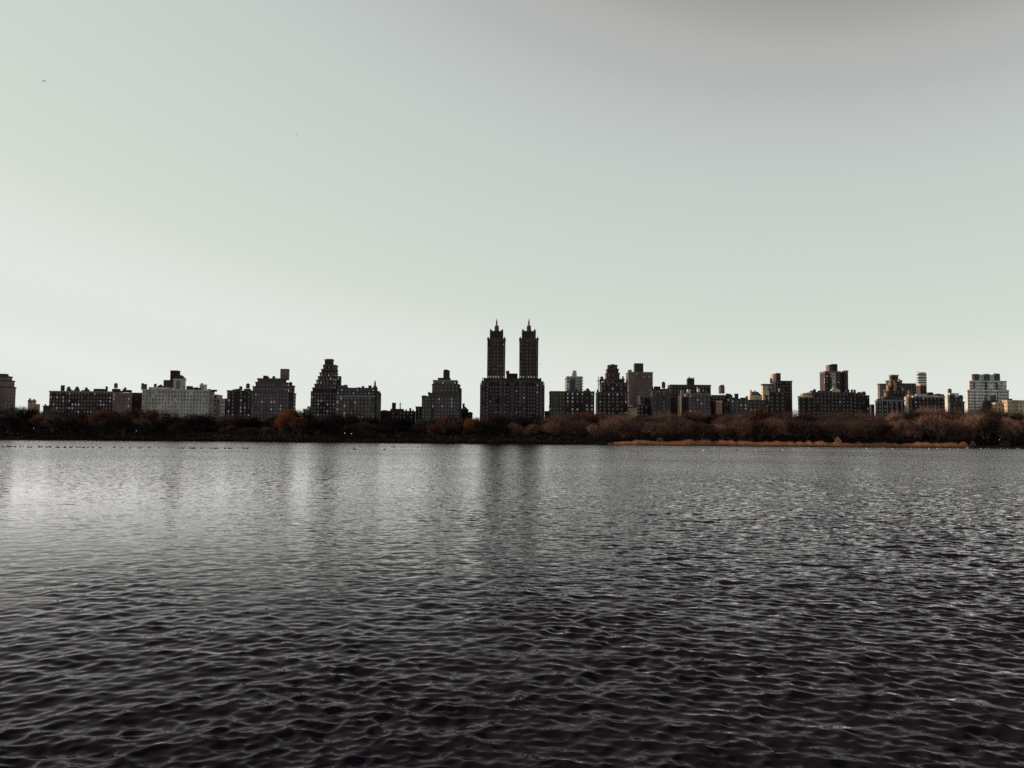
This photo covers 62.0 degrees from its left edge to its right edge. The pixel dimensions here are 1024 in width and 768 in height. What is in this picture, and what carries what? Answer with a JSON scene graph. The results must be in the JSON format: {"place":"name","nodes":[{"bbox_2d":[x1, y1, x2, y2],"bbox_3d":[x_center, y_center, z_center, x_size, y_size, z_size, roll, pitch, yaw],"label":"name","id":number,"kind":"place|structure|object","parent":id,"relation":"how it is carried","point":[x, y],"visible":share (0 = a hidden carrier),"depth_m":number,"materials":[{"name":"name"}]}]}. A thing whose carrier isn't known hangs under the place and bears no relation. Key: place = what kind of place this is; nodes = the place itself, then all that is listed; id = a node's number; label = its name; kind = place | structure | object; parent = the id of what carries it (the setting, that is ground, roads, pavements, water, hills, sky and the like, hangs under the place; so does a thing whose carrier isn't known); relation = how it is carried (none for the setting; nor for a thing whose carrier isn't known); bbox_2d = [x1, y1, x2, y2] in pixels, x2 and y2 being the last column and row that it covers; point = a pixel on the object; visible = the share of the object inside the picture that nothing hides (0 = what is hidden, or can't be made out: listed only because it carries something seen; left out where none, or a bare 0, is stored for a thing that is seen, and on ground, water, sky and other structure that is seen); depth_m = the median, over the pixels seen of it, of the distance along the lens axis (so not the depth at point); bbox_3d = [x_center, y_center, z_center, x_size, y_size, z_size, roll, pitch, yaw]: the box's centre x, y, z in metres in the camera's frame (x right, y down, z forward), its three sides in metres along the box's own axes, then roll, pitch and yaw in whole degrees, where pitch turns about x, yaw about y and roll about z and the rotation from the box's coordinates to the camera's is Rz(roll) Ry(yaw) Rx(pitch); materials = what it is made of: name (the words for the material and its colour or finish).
{"place":"outdoors","nodes":[
{"label":"outdoors","id":0,"kind":"place"},
{"bbox_2d":[0,440,1023,767],"bbox_3d":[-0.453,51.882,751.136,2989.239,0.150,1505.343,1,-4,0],"label":"water","id":1,"kind":"structure","parent":0,"point":[282,604],"depth_m":15.38,"materials":[{"name":"grey liquid"}]},
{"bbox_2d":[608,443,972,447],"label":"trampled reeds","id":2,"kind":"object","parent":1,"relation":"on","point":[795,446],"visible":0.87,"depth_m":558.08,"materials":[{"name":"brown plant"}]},
{"bbox_2d":[0,437,1023,447],"bbox_3d":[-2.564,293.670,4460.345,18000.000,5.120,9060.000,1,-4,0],"label":"ground","id":3,"kind":"structure","parent":0,"point":[976,446],"depth_m":559.39,"materials":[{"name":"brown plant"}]},
{"bbox_2d":[0,374,16,409],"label":"apartment tower","id":4,"kind":"structure","parent":3,"relation":"on","point":[7,391],"depth_m":792.58,"materials":[{"name":"brick"}]},
{"bbox_2d":[0,410,24,432],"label":"bare tree","id":5,"kind":"object","parent":3,"relation":"on","point":[10,420],"visible":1,"depth_m":576.78,"materials":[{"name":"black plant"}]},
{"bbox_2d":[18,405,48,432],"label":"bare tree","id":6,"kind":"object","parent":3,"relation":"on","point":[28,413],"visible":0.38,"depth_m":615.45,"materials":[{"name":"brown plant"}]},
{"bbox_2d":[22,414,50,431],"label":"autumn tree","id":7,"kind":"object","parent":3,"relation":"on","point":[37,419],"visible":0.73,"depth_m":581.14,"materials":[{"name":"brown plant"}]},
{"bbox_2d":[40,411,68,432],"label":"bare tree","id":8,"kind":"object","parent":3,"relation":"on","point":[59,422],"visible":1,"depth_m":573.87,"materials":[{"name":"brown plant"}]},
{"bbox_2d":[49,383,132,427],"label":"apartment block","id":9,"kind":"structure","parent":3,"relation":"on","point":[76,400],"depth_m":780.34,"materials":[{"name":"grey brick"}]},
{"bbox_2d":[83,408,115,430],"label":"autumn tree","id":10,"kind":"object","parent":3,"relation":"on","point":[97,416],"visible":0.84,"depth_m":592.35,"materials":[{"name":"brown plant"}]},
{"bbox_2d":[85,418,113,434],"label":"bare tree","id":11,"kind":"object","parent":3,"relation":"on","point":[105,424],"visible":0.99,"depth_m":579.36,"materials":[{"name":"brown plant"}]},
{"bbox_2d":[117,407,148,430],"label":"autumn tree","id":12,"kind":"object","parent":3,"relation":"on","point":[126,415],"visible":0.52,"depth_m":598.29,"materials":[{"name":"brown plant"}]},
{"bbox_2d":[132,393,141,412],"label":"brick house","id":13,"kind":"structure","parent":3,"relation":"on","point":[136,400],"depth_m":800.44,"materials":[{"name":"brick"}]},
{"bbox_2d":[131,417,154,432],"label":"bare tree","id":14,"kind":"object","parent":3,"relation":"on","point":[139,424],"visible":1,"depth_m":575.40,"materials":[{"name":"black plant"}]},
{"bbox_2d":[127,408,164,428],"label":"autumn tree","id":15,"kind":"object","parent":3,"relation":"on","point":[147,414],"visible":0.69,"depth_m":596.91,"materials":[{"name":"brown plant"}]},
{"bbox_2d":[158,410,182,430],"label":"bare tree","id":16,"kind":"object","parent":3,"relation":"on","point":[168,416],"visible":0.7,"depth_m":615.77,"materials":[{"name":"brown plant"}]},
{"bbox_2d":[167,419,188,433],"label":"bare tree","id":17,"kind":"object","parent":3,"relation":"on","point":[178,426],"visible":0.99,"depth_m":575.69,"materials":[{"name":"black plant"}]},
{"bbox_2d":[141,370,224,423],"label":"limestone block","id":18,"kind":"structure","parent":3,"relation":"on","point":[175,393],"depth_m":770.76,"materials":[{"name":"grey stone"}]},
{"bbox_2d":[143,402,224,421],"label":"window","id":19,"kind":"structure","parent":18,"relation":"in","point":[162,402],"depth_m":770.04,"materials":[{"name":"black glass"}]},
{"bbox_2d":[187,411,222,431],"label":"bare tree","id":20,"kind":"object","parent":3,"relation":"on","point":[207,421],"visible":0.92,"depth_m":601.84,"materials":[{"name":"black plant"}]},
{"bbox_2d":[214,412,235,428],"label":"bare tree","id":21,"kind":"object","parent":3,"relation":"on","point":[224,420],"visible":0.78,"depth_m":619.87,"materials":[{"name":"brown plant"}]},
{"bbox_2d":[226,383,252,420],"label":"apartment block","id":22,"kind":"structure","parent":3,"relation":"on","point":[239,402],"depth_m":770.41,"materials":[{"name":"brown brick"}]},
{"bbox_2d":[241,416,265,430],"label":"bare tree","id":23,"kind":"object","parent":3,"relation":"on","point":[253,422],"visible":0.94,"depth_m":624.21,"materials":[{"name":"black plant"}]},
{"bbox_2d":[250,369,295,421],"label":"apartment block","id":24,"kind":"structure","parent":3,"relation":"on","point":[273,395],"depth_m":765.81,"materials":[{"name":"grey brick"}]},
{"bbox_2d":[273,411,295,433],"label":"autumn tree","id":25,"kind":"object","parent":3,"relation":"on","point":[283,419],"visible":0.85,"depth_m":588.91,"materials":[{"name":"orange plant"}]},
{"bbox_2d":[288,416,308,434],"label":"autumn tree","id":26,"kind":"object","parent":3,"relation":"on","point":[299,423],"visible":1,"depth_m":578.12,"materials":[{"name":"brown plant"}]},
{"bbox_2d":[0,434,605,443],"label":"bank brush","id":27,"kind":"object","parent":3,"relation":"on","point":[301,439],"visible":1,"depth_m":560.83,"materials":[{"name":"black plant"}]},
{"bbox_2d":[303,359,341,419],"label":"stepped tower","id":28,"kind":"structure","parent":3,"relation":"on","point":[324,393],"depth_m":771.56,"materials":[{"name":"grey brick"}]},
{"bbox_2d":[334,412,364,427],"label":"autumn tree","id":29,"kind":"object","parent":3,"relation":"on","point":[352,419],"visible":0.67,"depth_m":606.96,"materials":[{"name":"brown plant"}]},
{"bbox_2d":[335,381,380,424],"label":"mansard block","id":30,"kind":"structure","parent":3,"relation":"on","point":[365,401],"depth_m":755.58,"materials":[{"name":"grey stone"}]},
{"bbox_2d":[353,421,378,435],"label":"bare tree","id":31,"kind":"object","parent":3,"relation":"on","point":[366,428],"visible":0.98,"depth_m":580.62,"materials":[{"name":"black plant"}]},
{"bbox_2d":[381,402,415,422],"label":"block","id":32,"kind":"structure","parent":3,"relation":"on","point":[398,413],"depth_m":789.81,"materials":[{"name":"brown brick"}]},
{"bbox_2d":[421,369,461,423],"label":"apartment block","id":33,"kind":"structure","parent":3,"relation":"on","point":[443,398],"depth_m":768.60,"materials":[{"name":"grey brick"}]},
{"bbox_2d":[433,415,459,437],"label":"autumn tree","id":34,"kind":"object","parent":3,"relation":"on","point":[444,424],"visible":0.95,"depth_m":586.07,"materials":[{"name":"brown plant"}]},
{"bbox_2d":[468,413,513,438],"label":"autumn tree","id":35,"kind":"object","parent":3,"relation":"on","point":[495,419],"visible":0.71,"depth_m":595.86,"materials":[{"name":"brown plant"}]},
{"bbox_2d":[0,426,1023,445],"bbox_3d":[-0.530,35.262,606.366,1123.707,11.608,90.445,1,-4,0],"label":"undergrowth","id":36,"kind":"object","parent":3,"relation":"on","point":[890,439],"visible":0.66,"depth_m":578.22,"materials":[{"name":"brown plant"}]},
{"bbox_2d":[2,421,1021,441],"bbox_3d":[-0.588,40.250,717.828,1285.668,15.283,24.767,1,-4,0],"label":"thicket","id":37,"kind":"object","parent":3,"relation":"on","point":[924,436],"visible":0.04,"depth_m":712.84,"materials":[{"name":"brown plant"}]},
{"bbox_2d":[480,319,544,421],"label":"twin tower block","id":38,"kind":"structure","parent":3,"relation":"on","point":[512,393],"depth_m":762.31,"materials":[{"name":"grey stone"}]},
{"bbox_2d":[481,358,543,421],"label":"window","id":39,"kind":"structure","parent":38,"relation":"in","point":[488,358],"depth_m":760.33,"materials":[{"name":"black glass"}]},
{"bbox_2d":[510,413,532,434],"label":"bare tree","id":40,"kind":"object","parent":3,"relation":"on","point":[520,420],"visible":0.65,"depth_m":607.77,"materials":[{"name":"brown plant"}]},
{"bbox_2d":[539,420,562,436],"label":"bare tree","id":41,"kind":"object","parent":3,"relation":"on","point":[548,428],"visible":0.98,"depth_m":584.06,"materials":[{"name":"brown plant"}]},
{"bbox_2d":[534,413,572,434],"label":"bare tree","id":42,"kind":"object","parent":3,"relation":"on","point":[561,420],"visible":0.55,"depth_m":593.61,"materials":[{"name":"brown plant"}]},
{"bbox_2d":[549,388,594,419],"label":"apartment block","id":43,"kind":"structure","parent":3,"relation":"on","point":[575,401],"depth_m":762.57,"materials":[{"name":"grey brick"}]},
{"bbox_2d":[565,371,582,390],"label":"balcony tower","id":44,"kind":"structure","parent":3,"relation":"on","point":[573,381],"depth_m":932.06,"materials":[{"name":"concrete"}]},
{"bbox_2d":[559,411,591,433],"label":"bare tree","id":45,"kind":"object","parent":3,"relation":"on","point":[572,418],"visible":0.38,"depth_m":623.83,"materials":[{"name":"brown plant"}]},
{"bbox_2d":[562,418,590,436],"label":"bare tree","id":46,"kind":"object","parent":3,"relation":"on","point":[579,426],"visible":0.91,"depth_m":585.66,"materials":[{"name":"brown plant"}]},
{"bbox_2d":[577,410,610,432],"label":"autumn tree","id":47,"kind":"object","parent":3,"relation":"on","point":[589,417],"visible":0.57,"depth_m":624.61,"materials":[{"name":"brown plant"}]},
{"bbox_2d":[599,417,622,438],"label":"bare tree","id":48,"kind":"object","parent":3,"relation":"on","point":[607,425],"visible":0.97,"depth_m":577.73,"materials":[{"name":"brown plant"}]},
{"bbox_2d":[595,364,628,417],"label":"brick tower","id":49,"kind":"structure","parent":3,"relation":"on","point":[612,396],"depth_m":776.13,"materials":[{"name":"brick"}]},
{"bbox_2d":[615,418,637,438],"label":"bare tree","id":50,"kind":"object","parent":3,"relation":"on","point":[624,430],"visible":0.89,"depth_m":583.04,"materials":[{"name":"brown plant"}]},
{"bbox_2d":[626,363,652,405],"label":"slab tower","id":51,"kind":"structure","parent":3,"relation":"on","point":[640,382],"depth_m":962.16,"materials":[{"name":"brick"}]},
{"bbox_2d":[627,420,654,436],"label":"bare tree","id":52,"kind":"object","parent":3,"relation":"on","point":[639,425],"visible":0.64,"depth_m":582.16,"materials":[{"name":"brown plant"}]},
{"bbox_2d":[636,396,649,419],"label":"block","id":53,"kind":"structure","parent":3,"relation":"on","point":[643,406],"depth_m":781.53,"materials":[{"name":"grey brick"}]},
{"bbox_2d":[640,420,673,439],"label":"bare tree","id":54,"kind":"object","parent":3,"relation":"on","point":[658,428],"visible":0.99,"depth_m":573.12,"materials":[{"name":"brown plant"}]},
{"bbox_2d":[648,381,670,418],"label":"apartment block","id":55,"kind":"structure","parent":3,"relation":"on","point":[660,399],"depth_m":765.18,"materials":[{"name":"grey brick"}]},
{"bbox_2d":[648,410,685,435],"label":"bare tree","id":56,"kind":"object","parent":3,"relation":"on","point":[664,418],"visible":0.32,"depth_m":622.88,"materials":[{"name":"brown plant"}]},
{"bbox_2d":[667,417,698,440],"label":"bare tree","id":57,"kind":"object","parent":3,"relation":"on","point":[684,429],"visible":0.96,"depth_m":580.86,"materials":[{"name":"brown plant"}]},
{"bbox_2d":[673,410,700,435],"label":"autumn tree","id":58,"kind":"object","parent":3,"relation":"on","point":[688,416],"visible":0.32,"depth_m":628.75,"materials":[{"name":"brown plant"}]},
{"bbox_2d":[667,377,710,419],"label":"slab tower","id":59,"kind":"structure","parent":3,"relation":"on","point":[675,391],"depth_m":831.44,"materials":[{"name":"grey brick"}]},
{"bbox_2d":[678,388,710,415],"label":"apartment block","id":60,"kind":"structure","parent":3,"relation":"on","point":[690,400],"depth_m":765.88,"materials":[{"name":"grey brick"}]},
{"bbox_2d":[688,420,714,439],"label":"bare tree","id":61,"kind":"object","parent":3,"relation":"on","point":[703,429],"visible":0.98,"depth_m":579.02,"materials":[{"name":"brown plant"}]},
{"bbox_2d":[711,384,732,433],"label":"apartment block","id":62,"kind":"structure","parent":3,"relation":"on","point":[719,404],"depth_m":780.22,"materials":[{"name":"brown brick"}]},
{"bbox_2d":[709,413,753,437],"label":"bare tree","id":63,"kind":"object","parent":3,"relation":"on","point":[724,420],"visible":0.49,"depth_m":594.77,"materials":[{"name":"brown plant"}]},
{"bbox_2d":[726,394,747,436],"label":"apartment block","id":64,"kind":"structure","parent":3,"relation":"on","point":[738,406],"depth_m":765.49,"materials":[{"name":"grey brick"}]},
{"bbox_2d":[723,417,756,439],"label":"bare tree","id":65,"kind":"object","parent":3,"relation":"on","point":[739,428],"visible":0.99,"depth_m":578.50,"materials":[{"name":"brown plant"}]},
{"bbox_2d":[748,390,767,413],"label":"apartment block","id":66,"kind":"structure","parent":3,"relation":"on","point":[755,400],"depth_m":780.63,"materials":[{"name":"grey brick"}]},
{"bbox_2d":[740,406,775,435],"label":"autumn tree","id":67,"kind":"object","parent":3,"relation":"on","point":[762,414],"visible":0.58,"depth_m":610.38,"materials":[{"name":"brown plant"}]},
{"bbox_2d":[746,419,774,438],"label":"bare tree","id":68,"kind":"object","parent":3,"relation":"on","point":[757,425],"visible":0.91,"depth_m":582.42,"materials":[{"name":"brown plant"}]},
{"bbox_2d":[756,416,789,437],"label":"bare tree","id":69,"kind":"object","parent":3,"relation":"on","point":[777,425],"visible":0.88,"depth_m":580.98,"materials":[{"name":"brown plant"}]},
{"bbox_2d":[764,388,785,415],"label":"apartment block","id":70,"kind":"structure","parent":3,"relation":"on","point":[776,402],"depth_m":775.87,"materials":[{"name":"brown brick"}]},
{"bbox_2d":[761,373,792,415],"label":"slab tower","id":71,"kind":"structure","parent":3,"relation":"on","point":[776,383],"depth_m":851.90,"materials":[{"name":"brown brick"}]},
{"bbox_2d":[770,409,808,435],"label":"bare tree","id":72,"kind":"object","parent":3,"relation":"on","point":[799,415],"visible":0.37,"depth_m":613.46,"materials":[{"name":"brown plant"}]},
{"bbox_2d":[614,439,968,447],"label":"reeds","id":73,"kind":"object","parent":3,"relation":"on","point":[790,443],"visible":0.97,"depth_m":560.01,"materials":[{"name":"brown plant"}]},
{"bbox_2d":[790,419,819,440],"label":"bare tree","id":74,"kind":"object","parent":3,"relation":"on","point":[809,428],"visible":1,"depth_m":573.41,"materials":[{"name":"brown plant"}]},
{"bbox_2d":[795,411,830,437],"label":"autumn tree","id":75,"kind":"object","parent":3,"relation":"on","point":[812,417],"visible":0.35,"depth_m":613.02,"materials":[{"name":"brown plant"}]},
{"bbox_2d":[817,410,848,437],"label":"bare tree","id":76,"kind":"object","parent":3,"relation":"on","point":[830,416],"visible":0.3,"depth_m":624.81,"materials":[{"name":"brown plant"}]},
{"bbox_2d":[797,387,869,440],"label":"apartment block","id":77,"kind":"structure","parent":3,"relation":"on","point":[833,400],"depth_m":770.91,"materials":[{"name":"grey brick"}]},
{"bbox_2d":[819,364,848,391],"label":"apartment tower","id":78,"kind":"structure","parent":3,"relation":"on","point":[831,376],"depth_m":883.03,"materials":[{"name":"red brick"}]},
{"bbox_2d":[819,417,852,439],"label":"bare tree","id":79,"kind":"object","parent":3,"relation":"on","point":[832,426],"visible":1,"depth_m":574.84,"materials":[{"name":"brown plant"}]},
{"bbox_2d":[838,418,873,438],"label":"bare tree","id":80,"kind":"object","parent":3,"relation":"on","point":[852,424],"visible":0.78,"depth_m":582.23,"materials":[{"name":"brown plant"}]},
{"bbox_2d":[850,417,883,442],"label":"bare tree","id":81,"kind":"object","parent":3,"relation":"on","point":[873,421],"visible":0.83,"depth_m":580.32,"materials":[{"name":"brown plant"}]},
{"bbox_2d":[853,410,886,436],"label":"bare tree","id":82,"kind":"object","parent":3,"relation":"on","point":[876,417],"visible":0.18,"depth_m":631.67,"materials":[{"name":"brown plant"}]},
{"bbox_2d":[875,398,904,418],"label":"apartment block","id":83,"kind":"structure","parent":3,"relation":"on","point":[884,406],"depth_m":752.39,"materials":[{"name":"grey brick"}]},
{"bbox_2d":[881,375,904,399],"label":"ornate tower","id":84,"kind":"structure","parent":3,"relation":"on","point":[894,390],"depth_m":802.78,"materials":[{"name":"red brick"}]},
{"bbox_2d":[877,383,916,399],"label":"slab tower","id":85,"kind":"structure","parent":3,"relation":"on","point":[905,386],"depth_m":901.99,"materials":[{"name":"brown brick"}]},
{"bbox_2d":[884,418,911,439],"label":"bare tree","id":86,"kind":"object","parent":3,"relation":"on","point":[898,426],"visible":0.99,"depth_m":578.19,"materials":[{"name":"brown plant"}]},
{"bbox_2d":[880,408,935,437],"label":"bare tree","id":87,"kind":"object","parent":3,"relation":"on","point":[908,416],"visible":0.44,"depth_m":595.64,"materials":[{"name":"brown plant"}]},
{"bbox_2d":[901,414,938,438],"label":"bare tree","id":88,"kind":"object","parent":3,"relation":"on","point":[921,424],"visible":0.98,"depth_m":583.92,"materials":[{"name":"brown plant"}]},
{"bbox_2d":[916,372,926,393],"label":"striped tower","id":89,"kind":"structure","parent":3,"relation":"on","point":[921,386],"depth_m":932.26,"materials":[{"name":"white concrete"}]},
{"bbox_2d":[904,389,944,412],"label":"apartment block","id":90,"kind":"structure","parent":3,"relation":"on","point":[911,402],"depth_m":760.87,"materials":[{"name":"grey brick"}]},
{"bbox_2d":[912,404,956,439],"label":"bare tree","id":91,"kind":"object","parent":3,"relation":"on","point":[932,411],"visible":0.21,"depth_m":612.78,"materials":[{"name":"brown plant"}]},
{"bbox_2d":[922,416,957,439],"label":"bare tree","id":92,"kind":"object","parent":3,"relation":"on","point":[937,428],"visible":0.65,"depth_m":583.66,"materials":[{"name":"brown plant"}]},
{"bbox_2d":[934,405,970,440],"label":"bare tree","id":93,"kind":"object","parent":3,"relation":"on","point":[950,415],"visible":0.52,"depth_m":601.42,"materials":[{"name":"brown plant"}]},
{"bbox_2d":[938,419,968,442],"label":"bare tree","id":94,"kind":"object","parent":3,"relation":"on","point":[952,427],"visible":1,"depth_m":573.72,"materials":[{"name":"brown plant"}]},
{"bbox_2d":[944,388,964,414],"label":"gabled block","id":95,"kind":"structure","parent":3,"relation":"on","point":[952,400],"depth_m":780.73,"materials":[{"name":"brown brick"}]},
{"bbox_2d":[954,411,988,441],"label":"bare tree","id":96,"kind":"object","parent":3,"relation":"on","point":[967,425],"visible":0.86,"depth_m":580.04,"materials":[{"name":"brown plant"}]},
{"bbox_2d":[965,413,1002,441],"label":"bare tree","id":97,"kind":"object","parent":3,"relation":"on","point":[992,427],"visible":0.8,"depth_m":582.49,"materials":[{"name":"brown plant"}]},
{"bbox_2d":[963,404,1007,438],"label":"bare tree","id":98,"kind":"object","parent":3,"relation":"on","point":[986,411],"visible":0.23,"depth_m":631.35,"materials":[{"name":"brown plant"}]},
{"bbox_2d":[965,373,1008,415],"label":"white tower","id":99,"kind":"structure","parent":3,"relation":"on","point":[979,387],"depth_m":862.96,"materials":[{"name":"concrete"}]},
{"bbox_2d":[981,408,1023,438],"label":"bare tree","id":100,"kind":"object","parent":3,"relation":"on","point":[1000,416],"visible":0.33,"depth_m":618.02,"materials":[{"name":"brown plant"}]},
{"bbox_2d":[991,399,1023,416],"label":"apartment block","id":101,"kind":"structure","parent":3,"relation":"on","point":[1007,404],"depth_m":765.74,"materials":[{"name":"beige brick"}]},
{"bbox_2d":[995,417,1023,439],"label":"bare tree","id":102,"kind":"object","parent":3,"relation":"on","point":[1009,425],"visible":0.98,"depth_m":576.32,"materials":[{"name":"brown plant"}]},
{"bbox_2d":[0,0,1023,435],"label":"sky","id":103,"kind":"structure","parent":0,"point":[735,194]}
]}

